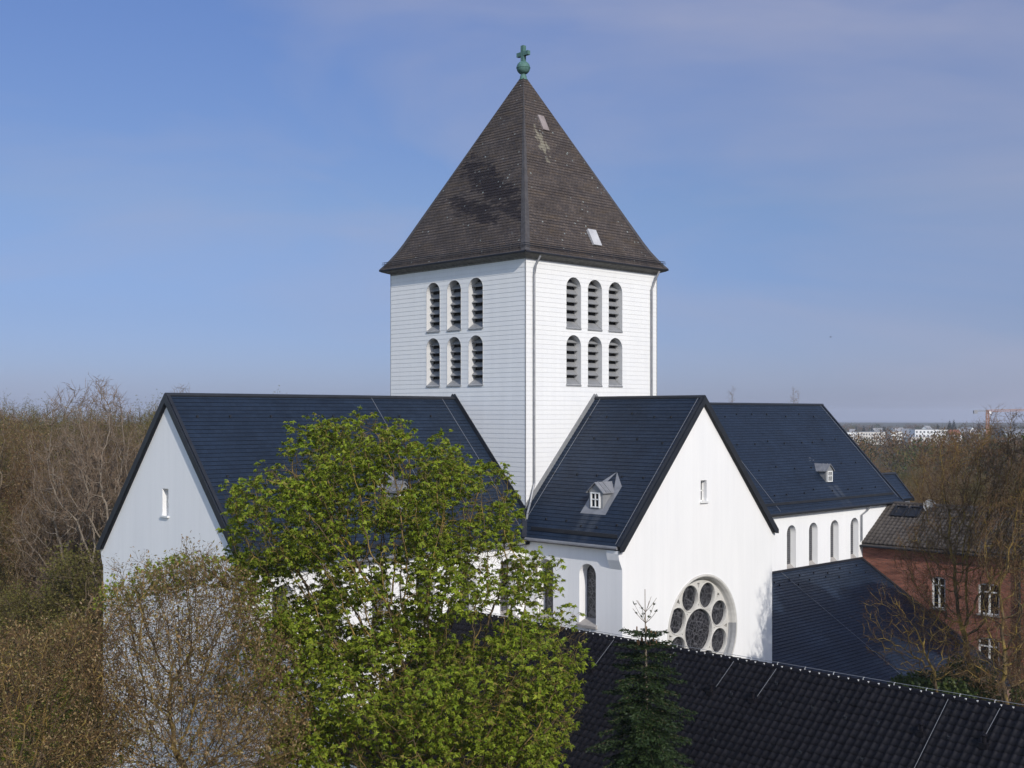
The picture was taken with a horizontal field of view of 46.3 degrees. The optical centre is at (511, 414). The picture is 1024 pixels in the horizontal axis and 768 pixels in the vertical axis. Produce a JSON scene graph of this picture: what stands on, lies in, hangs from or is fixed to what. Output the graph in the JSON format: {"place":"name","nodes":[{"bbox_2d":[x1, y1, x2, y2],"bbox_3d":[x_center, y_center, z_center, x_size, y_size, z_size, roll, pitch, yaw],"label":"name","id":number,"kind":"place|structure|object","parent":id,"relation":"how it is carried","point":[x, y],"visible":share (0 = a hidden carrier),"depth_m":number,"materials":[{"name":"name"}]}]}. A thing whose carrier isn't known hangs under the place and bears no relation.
{"place":"outdoors","nodes":[
{"label":"outdoors","id":0,"kind":"place"},
{"bbox_2d":[0,422,1023,767],"bbox_3d":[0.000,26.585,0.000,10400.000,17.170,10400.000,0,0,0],"label":"ground","id":1,"kind":"structure","parent":0,"point":[866,424],"depth_m":2477.28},
{"bbox_2d":[0,388,20,429],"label":"woodland tree","id":2,"kind":"object","parent":1,"relation":"on","point":[3,404],"visible":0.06,"depth_m":153.81,"materials":[{"name":"brown plant"}]},
{"bbox_2d":[0,498,23,613],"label":"woodland tree","id":3,"kind":"object","parent":1,"relation":"on","point":[5,551],"visible":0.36,"depth_m":77.97,"materials":[{"name":"brown plant"}]},
{"bbox_2d":[0,400,24,481],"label":"woodland tree","id":4,"kind":"object","parent":1,"relation":"on","point":[10,423],"visible":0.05,"depth_m":110.71,"materials":[{"name":"brown plant"}]},
{"bbox_2d":[0,501,28,661],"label":"woodland tree","id":5,"kind":"object","parent":1,"relation":"on","point":[8,558],"visible":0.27,"depth_m":78.80,"materials":[{"name":"brown plant"}]},
{"bbox_2d":[0,396,41,436],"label":"woodland tree","id":6,"kind":"object","parent":1,"relation":"on","point":[23,412],"visible":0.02,"depth_m":173.82,"materials":[{"name":"brown plant"}]},
{"bbox_2d":[0,413,47,576],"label":"woodland tree","id":7,"kind":"object","parent":1,"relation":"on","point":[27,440],"visible":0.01,"depth_m":101.49,"materials":[{"name":"brown plant"}]},
{"bbox_2d":[0,402,54,657],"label":"woodland tree","id":8,"kind":"object","parent":1,"relation":"on","point":[2,457],"visible":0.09,"depth_m":86.42,"materials":[{"name":"brown plant"}]},
{"bbox_2d":[16,397,42,443],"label":"woodland tree","id":9,"kind":"object","parent":1,"relation":"on","point":[27,414],"visible":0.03,"depth_m":151.90,"materials":[{"name":"brown plant"}]},
{"bbox_2d":[1,424,58,576],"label":"woodland tree","id":10,"kind":"object","parent":1,"relation":"on","point":[16,468],"visible":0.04,"depth_m":90.12,"materials":[{"name":"brown plant"}]},
{"bbox_2d":[18,403,42,445],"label":"woodland tree","id":11,"kind":"object","parent":1,"relation":"on","point":[23,416],"visible":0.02,"depth_m":135.54,"materials":[{"name":"brown plant"}]},
{"bbox_2d":[0,402,61,470],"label":"woodland tree","id":12,"kind":"object","parent":1,"relation":"on","point":[1,415],"visible":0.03,"depth_m":107.86,"materials":[{"name":"brown plant"}]},
{"bbox_2d":[0,409,65,516],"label":"woodland tree","id":13,"kind":"object","parent":1,"relation":"on","point":[33,437],"visible":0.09,"depth_m":94.31,"materials":[{"name":"brown plant"}]},
{"bbox_2d":[0,497,77,710],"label":"woodland tree","id":14,"kind":"object","parent":1,"relation":"on","point":[34,557],"visible":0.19,"depth_m":69.86,"materials":[{"name":"brown plant"}]},
{"bbox_2d":[0,417,78,660],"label":"woodland tree","id":15,"kind":"object","parent":1,"relation":"on","point":[20,485],"visible":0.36,"depth_m":81.47,"materials":[{"name":"brown plant"}]},
{"bbox_2d":[0,455,80,644],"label":"woodland tree","id":16,"kind":"object","parent":1,"relation":"on","point":[11,502],"visible":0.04,"depth_m":84.80,"materials":[{"name":"brown plant"}]},
{"bbox_2d":[0,427,81,515],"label":"woodland tree","id":17,"kind":"object","parent":1,"relation":"on","point":[51,458],"visible":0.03,"depth_m":99.33,"materials":[{"name":"brown plant"}]},
{"bbox_2d":[0,578,82,761],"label":"woodland tree","id":18,"kind":"object","parent":1,"relation":"on","point":[13,601],"visible":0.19,"depth_m":61.31,"materials":[{"name":"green plant"}]},
{"bbox_2d":[0,434,83,603],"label":"woodland tree","id":19,"kind":"object","parent":1,"relation":"on","point":[21,573],"visible":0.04,"depth_m":85.03,"materials":[{"name":"brown plant"}]},
{"bbox_2d":[0,461,84,657],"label":"woodland tree","id":20,"kind":"object","parent":1,"relation":"on","point":[13,533],"visible":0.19,"depth_m":76.30,"materials":[{"name":"brown plant"}]},
{"bbox_2d":[0,473,88,645],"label":"woodland tree","id":21,"kind":"object","parent":1,"relation":"on","point":[26,583],"visible":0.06,"depth_m":75.11,"materials":[{"name":"brown plant"}]},
{"bbox_2d":[10,412,84,504],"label":"woodland tree","id":22,"kind":"object","parent":1,"relation":"on","point":[52,445],"visible":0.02,"depth_m":99.14,"materials":[{"name":"brown plant"}]},
{"bbox_2d":[23,392,72,458],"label":"woodland tree","id":23,"kind":"object","parent":1,"relation":"on","point":[47,419],"visible":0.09,"depth_m":116.15,"materials":[{"name":"brown plant"}]},
{"bbox_2d":[31,398,68,436],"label":"woodland tree","id":24,"kind":"object","parent":1,"relation":"on","point":[50,417],"visible":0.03,"depth_m":121.01,"materials":[{"name":"brown plant"}]},
{"bbox_2d":[0,575,102,757],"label":"woodland tree","id":25,"kind":"object","parent":1,"relation":"on","point":[84,603],"visible":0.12,"depth_m":63.72,"materials":[{"name":"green plant"}]},
{"bbox_2d":[3,538,102,757],"bbox_3d":[-22.071,12.538,63.940,8.903,12.087,10.022,0,0,-14],"label":"woodland tree","id":26,"kind":"object","parent":1,"relation":"on","point":[65,574],"visible":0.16,"depth_m":62.57,"materials":[{"name":"green plant"}]},
{"bbox_2d":[5,609,102,767],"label":"woodland tree","id":27,"kind":"object","parent":1,"relation":"on","point":[46,675],"visible":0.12,"depth_m":59.02,"materials":[{"name":"brown plant"}]},
{"bbox_2d":[30,391,79,444],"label":"woodland tree","id":28,"kind":"object","parent":1,"relation":"on","point":[59,418],"visible":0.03,"depth_m":134.51,"materials":[{"name":"brown plant"}]},
{"bbox_2d":[17,500,99,593],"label":"woodland tree","id":29,"kind":"object","parent":1,"relation":"on","point":[53,528],"visible":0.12,"depth_m":73.95,"materials":[{"name":"brown plant"}]},
{"bbox_2d":[15,508,102,624],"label":"woodland tree","id":30,"kind":"object","parent":1,"relation":"on","point":[75,541],"visible":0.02,"depth_m":77.19,"materials":[{"name":"brown plant"}]},
{"bbox_2d":[1,382,134,633],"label":"woodland tree","id":31,"kind":"object","parent":1,"relation":"on","point":[67,533],"visible":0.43,"depth_m":68.23,"materials":[{"name":"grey plant"}]},
{"bbox_2d":[36,415,103,524],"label":"woodland tree","id":32,"kind":"object","parent":1,"relation":"on","point":[66,465],"visible":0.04,"depth_m":89.91,"materials":[{"name":"brown plant"}]},
{"bbox_2d":[0,669,143,767],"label":"sapling","id":33,"kind":"object","parent":1,"relation":"on","point":[65,716],"visible":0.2,"depth_m":33.36,"materials":[{"name":"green plant"}]},
{"bbox_2d":[42,398,110,488],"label":"woodland tree","id":34,"kind":"object","parent":1,"relation":"on","point":[71,426],"visible":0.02,"depth_m":110.09,"materials":[{"name":"brown plant"}]},
{"bbox_2d":[0,596,156,767],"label":"budding tree","id":35,"kind":"object","parent":1,"relation":"on","point":[46,741],"visible":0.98,"depth_m":28.90,"materials":[{"name":"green plant"}]},
{"bbox_2d":[27,410,137,564],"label":"woodland tree","id":36,"kind":"object","parent":1,"relation":"on","point":[89,452],"visible":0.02,"depth_m":88.84,"materials":[{"name":"brown plant"}]},
{"bbox_2d":[41,439,123,557],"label":"woodland tree","id":37,"kind":"object","parent":1,"relation":"on","point":[89,480],"visible":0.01,"depth_m":87.43,"materials":[{"name":"brown plant"}]},
{"bbox_2d":[28,379,144,627],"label":"woodland tree","id":38,"kind":"object","parent":1,"relation":"on","point":[100,484],"visible":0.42,"depth_m":67.80,"materials":[{"name":"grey plant"}]},
{"bbox_2d":[55,474,117,576],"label":"woodland tree","id":39,"kind":"object","parent":1,"relation":"on","point":[85,519],"visible":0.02,"depth_m":83.27,"materials":[{"name":"brown plant"}]},
{"bbox_2d":[60,469,124,619],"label":"woodland tree","id":40,"kind":"object","parent":1,"relation":"on","point":[97,524],"depth_m":78.08,"materials":[{"name":"brown plant"}]},
{"bbox_2d":[71,486,117,613],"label":"woodland tree","id":41,"kind":"object","parent":1,"relation":"on","point":[98,540],"visible":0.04,"depth_m":75.78,"materials":[{"name":"brown plant"}]},
{"bbox_2d":[46,370,144,616],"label":"woodland tree","id":42,"kind":"object","parent":1,"relation":"on","point":[130,461],"visible":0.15,"depth_m":71.58,"materials":[{"name":"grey plant"}]},
{"bbox_2d":[65,396,126,490],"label":"woodland tree","id":43,"kind":"object","parent":1,"relation":"on","point":[105,426],"visible":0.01,"depth_m":104.13,"materials":[{"name":"brown plant"}]},
{"bbox_2d":[92,428,138,538],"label":"woodland tree","id":44,"kind":"object","parent":1,"relation":"on","point":[125,453],"depth_m":89.69,"materials":[{"name":"brown plant"}]},
{"bbox_2d":[99,404,147,466],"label":"woodland tree","id":45,"kind":"object","parent":1,"relation":"on","point":[126,425],"visible":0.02,"depth_m":110.88,"materials":[{"name":"brown plant"}]},
{"bbox_2d":[105,405,150,457],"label":"woodland tree","id":46,"kind":"object","parent":1,"relation":"on","point":[130,423],"visible":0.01,"depth_m":124.31,"materials":[{"name":"brown plant"}]},
{"bbox_2d":[106,404,155,479],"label":"woodland tree","id":47,"kind":"object","parent":1,"relation":"on","point":[136,436],"visible":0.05,"depth_m":98.16,"materials":[{"name":"brown plant"}]},
{"bbox_2d":[114,399,152,486],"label":"woodland tree","id":48,"kind":"object","parent":1,"relation":"on","point":[133,420],"visible":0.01,"depth_m":104.49,"materials":[{"name":"brown plant"}]},
{"bbox_2d":[123,389,160,441],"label":"woodland tree","id":49,"kind":"object","parent":1,"relation":"on","point":[144,416],"visible":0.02,"depth_m":126.77,"materials":[{"name":"brown plant"}]},
{"bbox_2d":[89,551,212,765],"bbox_3d":[-9.716,10.858,32.429,3.266,14.287,1.989,0,0,0],"label":"sapling","id":50,"kind":"object","parent":1,"relation":"on","point":[136,568],"visible":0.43,"depth_m":32.28,"materials":[{"name":"green plant"}]},
{"bbox_2d":[116,385,189,471],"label":"woodland tree","id":51,"kind":"object","parent":1,"relation":"on","point":[146,425],"depth_m":100.60,"materials":[{"name":"brown plant"}]},
{"bbox_2d":[53,530,317,767],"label":"budding tree","id":52,"kind":"object","parent":1,"relation":"on","point":[217,733],"visible":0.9,"depth_m":30.48,"materials":[{"name":"brown plant"}]},
{"bbox_2d":[208,569,342,766],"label":"sapling","id":53,"kind":"object","parent":1,"relation":"on","point":[306,671],"visible":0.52,"depth_m":31.58,"materials":[{"name":"green plant"}]},
{"bbox_2d":[204,405,596,767],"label":"maple tree","id":54,"kind":"object","parent":1,"relation":"on","point":[411,712],"visible":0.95,"depth_m":31.99,"materials":[{"name":"green plant"}]},
{"bbox_2d":[24,423,1023,489],"bbox_3d":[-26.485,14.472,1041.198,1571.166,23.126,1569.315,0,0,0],"label":"woods","id":55,"kind":"object","parent":1,"relation":"on","point":[873,442],"visible":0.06,"depth_m":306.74,"materials":[{"name":"plant"}]},
{"bbox_2d":[583,598,697,767],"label":"spruce tree","id":56,"kind":"object","parent":1,"relation":"on","point":[655,754],"visible":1,"depth_m":32.69,"materials":[{"name":"green plant"}]},
{"bbox_2d":[330,607,1023,767],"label":"hall","id":57,"kind":"structure","parent":1,"relation":"on","point":[755,714],"depth_m":37.44,"materials":[{"name":"black tile"}]},
{"bbox_2d":[856,432,884,444],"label":"apartment block","id":58,"kind":"structure","parent":1,"relation":"on","point":[866,434],"depth_m":970.00,"materials":[{"name":"grey concrete"}]},
{"bbox_2d":[890,466,911,487],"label":"woodland tree","id":59,"kind":"object","parent":1,"relation":"on","point":[903,476],"visible":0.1,"depth_m":172.49,"materials":[{"name":"brown plant"}]},
{"bbox_2d":[887,669,939,690],"bbox_3d":[17.546,14.514,52.028,3.764,6.972,4.463,0,0,-43],"label":"evergreen bush","id":60,"kind":"object","parent":1,"relation":"on","point":[905,679],"visible":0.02,"depth_m":52.30,"materials":[{"name":"green plant"}]},
{"bbox_2d":[849,576,980,691],"bbox_3d":[15.524,12.072,45.930,4.706,11.874,4.240,0,0,0],"label":"bare tree","id":61,"kind":"object","parent":1,"relation":"on","point":[930,665],"visible":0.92,"depth_m":46.04,"materials":[{"name":"brown plant"}]},
{"bbox_2d":[905,436,945,446],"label":"apartment block","id":62,"kind":"structure","parent":1,"relation":"on","point":[924,438],"depth_m":920.00,"materials":[{"name":"grey"}]},
{"bbox_2d":[909,429,948,435],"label":"apartment block","id":63,"kind":"structure","parent":1,"relation":"on","point":[918,432],"depth_m":960.00,"materials":[{"name":"grey"}]},
{"bbox_2d":[859,501,1023,706],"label":"brick house","id":64,"kind":"structure","parent":1,"relation":"on","point":[878,541],"depth_m":75.45,"materials":[{"name":"red brick"}]},
{"bbox_2d":[932,577,944,610],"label":"window","id":65,"kind":"structure","parent":64,"relation":"in","point":[934,589],"depth_m":74.82,"materials":[{"name":"white glass"}]},
{"bbox_2d":[977,583,999,616],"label":"window","id":66,"kind":"structure","parent":64,"relation":"in","point":[983,584],"depth_m":72.45,"materials":[{"name":"white glass"}]},
{"bbox_2d":[978,638,998,663],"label":"window","id":67,"kind":"structure","parent":64,"relation":"in","point":[980,648],"depth_m":72.45,"materials":[{"name":"white glass"}]},
{"bbox_2d":[929,466,955,502],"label":"woodland tree","id":68,"kind":"object","parent":1,"relation":"on","point":[939,482],"visible":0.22,"depth_m":176.62,"materials":[{"name":"brown plant"}]},
{"bbox_2d":[904,651,1002,702],"bbox_3d":[18.403,13.998,49.386,5.727,8.004,5.392,0,0,-22],"label":"evergreen bush","id":69,"kind":"object","parent":1,"relation":"on","point":[943,685],"visible":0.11,"depth_m":49.63,"materials":[{"name":"green plant"}]},
{"bbox_2d":[890,401,1023,690],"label":"bare tree","id":70,"kind":"object","parent":1,"relation":"on","point":[949,548],"visible":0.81,"depth_m":49.71,"materials":[{"name":"brown plant"}]},
{"bbox_2d":[965,476,989,506],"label":"woodland tree","id":71,"kind":"object","parent":1,"relation":"on","point":[976,492],"visible":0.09,"depth_m":126.58,"materials":[{"name":"brown plant"}]},
{"bbox_2d":[939,455,1023,704],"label":"bare tree","id":72,"kind":"object","parent":1,"relation":"on","point":[1005,665],"visible":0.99,"depth_m":41.30,"materials":[{"name":"brown plant"}]},
{"bbox_2d":[971,584,1023,705],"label":"woodland tree","id":73,"kind":"object","parent":1,"relation":"on","point":[990,688],"visible":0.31,"depth_m":48.02,"materials":[{"name":"brown plant"}]},
{"bbox_2d":[973,409,1022,442],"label":"tower crane","id":74,"kind":"object","parent":1,"relation":"on","point":[977,411],"visible":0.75,"depth_m":899.26,"materials":[{"name":"brown paint"}]},
{"bbox_2d":[982,602,1023,703],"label":"woodland tree","id":75,"kind":"object","parent":1,"relation":"on","point":[1009,668],"visible":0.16,"depth_m":55.57,"materials":[{"name":"brown plant"}]},
{"bbox_2d":[1009,683,1023,706],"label":"evergreen bush","id":76,"kind":"object","parent":1,"relation":"on","point":[1013,698],"visible":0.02,"depth_m":52.16,"materials":[{"name":"green plant"}]},
{"bbox_2d":[0,0,1023,422],"label":"sky","id":77,"kind":"structure","parent":0,"point":[203,196],"materials":[{"name":"blue"}]},
{"bbox_2d":[96,45,1016,767],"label":"church","id":78,"kind":"structure","parent":0,"point":[522,267],"depth_m":59.09,"materials":[{"name":"white paint"}]},
{"bbox_2d":[160,489,168,517],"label":"slit window","id":79,"kind":"structure","parent":78,"relation":"in","point":[165,491],"depth_m":50.70,"materials":[{"name":"white paint"}]},
{"bbox_2d":[272,585,293,659],"bbox_3d":[-9.136,8.150,47.307,1.192,2.860,0.580,0,0,-44],"label":"arched window","id":80,"kind":"structure","parent":78,"relation":"in","point":[287,587],"depth_m":47.61,"materials":[{"name":"white paint"}]},
{"bbox_2d":[372,578,390,631],"bbox_3d":[-5.631,8.150,50.731,1.192,2.860,0.580,0,0,-44],"label":"arched window","id":81,"kind":"structure","parent":78,"relation":"in","point":[378,589],"depth_m":51.05,"materials":[{"name":"white paint"}]},
{"bbox_2d":[418,569,434,634],"bbox_3d":[-3.857,8.150,52.464,1.192,2.860,0.580,0,0,-44],"label":"arched window","id":82,"kind":"structure","parent":78,"relation":"in","point":[427,569],"depth_m":52.75,"materials":[{"name":"white paint"}]},
{"bbox_2d":[426,282,439,332],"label":"bell window","id":83,"kind":"structure","parent":78,"relation":"in","point":[432,300],"depth_m":63.04,"materials":[{"name":"metal"}]},
{"bbox_2d":[426,338,439,386],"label":"bell window","id":84,"kind":"structure","parent":78,"relation":"in","point":[432,355],"depth_m":63.04,"materials":[{"name":"metal"}]},
{"bbox_2d":[446,280,460,331],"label":"bell window","id":85,"kind":"structure","parent":78,"relation":"in","point":[454,288],"depth_m":61.90,"materials":[{"name":"metal"}]},
{"bbox_2d":[446,337,460,386],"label":"bell window","id":86,"kind":"structure","parent":78,"relation":"in","point":[454,344],"depth_m":61.90,"materials":[{"name":"metal"}]},
{"bbox_2d":[460,564,475,610],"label":"arched window","id":87,"kind":"structure","parent":78,"relation":"in","point":[469,606],"depth_m":54.61,"materials":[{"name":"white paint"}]},
{"bbox_2d":[468,277,482,329],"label":"bell window","id":88,"kind":"structure","parent":78,"relation":"in","point":[475,288],"depth_m":60.70,"materials":[{"name":"metal"}]},
{"bbox_2d":[468,335,482,385],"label":"bell window","id":89,"kind":"structure","parent":78,"relation":"in","point":[475,345],"depth_m":60.70,"materials":[{"name":"metal"}]},
{"bbox_2d":[500,558,518,618],"bbox_3d":[-0.302,8.150,55.937,1.192,2.860,0.580,0,0,-44],"label":"arched window","id":90,"kind":"structure","parent":78,"relation":"in","point":[505,566],"depth_m":56.25,"materials":[{"name":"white paint"}]},
{"bbox_2d":[536,559,552,618],"bbox_3d":[1.670,8.150,55.808,0.580,2.860,1.192,0,0,-44],"label":"arched window","id":91,"kind":"structure","parent":78,"relation":"in","point":[547,601],"depth_m":56.14,"materials":[{"name":"white paint"}]},
{"bbox_2d":[566,277,581,329],"bbox_3d":[2.940,-5.563,60.275,1.110,2.626,0.505,0,0,-44],"label":"bell window","id":92,"kind":"structure","parent":78,"relation":"in","point":[573,287],"depth_m":60.55,"materials":[{"name":"metal"}]},
{"bbox_2d":[566,335,581,385],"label":"bell window","id":93,"kind":"structure","parent":78,"relation":"in","point":[573,345],"depth_m":60.55,"materials":[{"name":"metal"}]},
{"bbox_2d":[576,564,596,628],"bbox_3d":[3.514,8.150,53.919,0.580,2.860,1.192,0,0,-44],"label":"arched window","id":94,"kind":"structure","parent":78,"relation":"in","point":[587,575],"depth_m":54.24,"materials":[{"name":"white paint"}]},
{"bbox_2d":[588,280,602,330],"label":"bell window","id":95,"kind":"structure","parent":78,"relation":"in","point":[595,289],"depth_m":61.67,"materials":[{"name":"metal"}]},
{"bbox_2d":[588,336,602,386],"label":"bell window","id":96,"kind":"structure","parent":78,"relation":"in","point":[594,344],"depth_m":61.67,"materials":[{"name":"metal"}]},
{"bbox_2d":[608,282,622,332],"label":"bell window","id":97,"kind":"structure","parent":78,"relation":"in","point":[615,290],"depth_m":62.81,"materials":[{"name":"metal"}]},
{"bbox_2d":[608,338,622,386],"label":"bell window","id":98,"kind":"structure","parent":78,"relation":"in","point":[615,345],"depth_m":62.79,"materials":[{"name":"metal"}]},
{"bbox_2d":[667,574,736,655],"bbox_3d":[8.850,10.250,56.571,5.420,5.420,0.521,0,0,-44],"label":"rose window","id":99,"kind":"structure","parent":78,"relation":"in","point":[703,615],"depth_m":57.15,"materials":[{"name":"stone"}]},
{"bbox_2d":[700,480,708,502],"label":"slit window","id":100,"kind":"structure","parent":78,"relation":"in","point":[703,482],"depth_m":56.70,"materials":[{"name":"white paint"}]},
{"bbox_2d":[787,525,795,568],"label":"arched window","id":101,"kind":"structure","parent":78,"relation":"in","point":[791,532],"depth_m":72.91,"materials":[{"name":"white paint"}]},
{"bbox_2d":[809,523,817,564],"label":"arched window","id":102,"kind":"structure","parent":78,"relation":"in","point":[813,530],"depth_m":74.64,"materials":[{"name":"white paint"}]},
{"bbox_2d":[830,520,838,561],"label":"arched window","id":103,"kind":"structure","parent":78,"relation":"in","point":[834,530],"depth_m":76.39,"materials":[{"name":"white paint"}]},
{"bbox_2d":[851,518,858,557],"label":"arched window","id":104,"kind":"structure","parent":78,"relation":"in","point":[854,523],"depth_m":78.11,"materials":[{"name":"white paint"}]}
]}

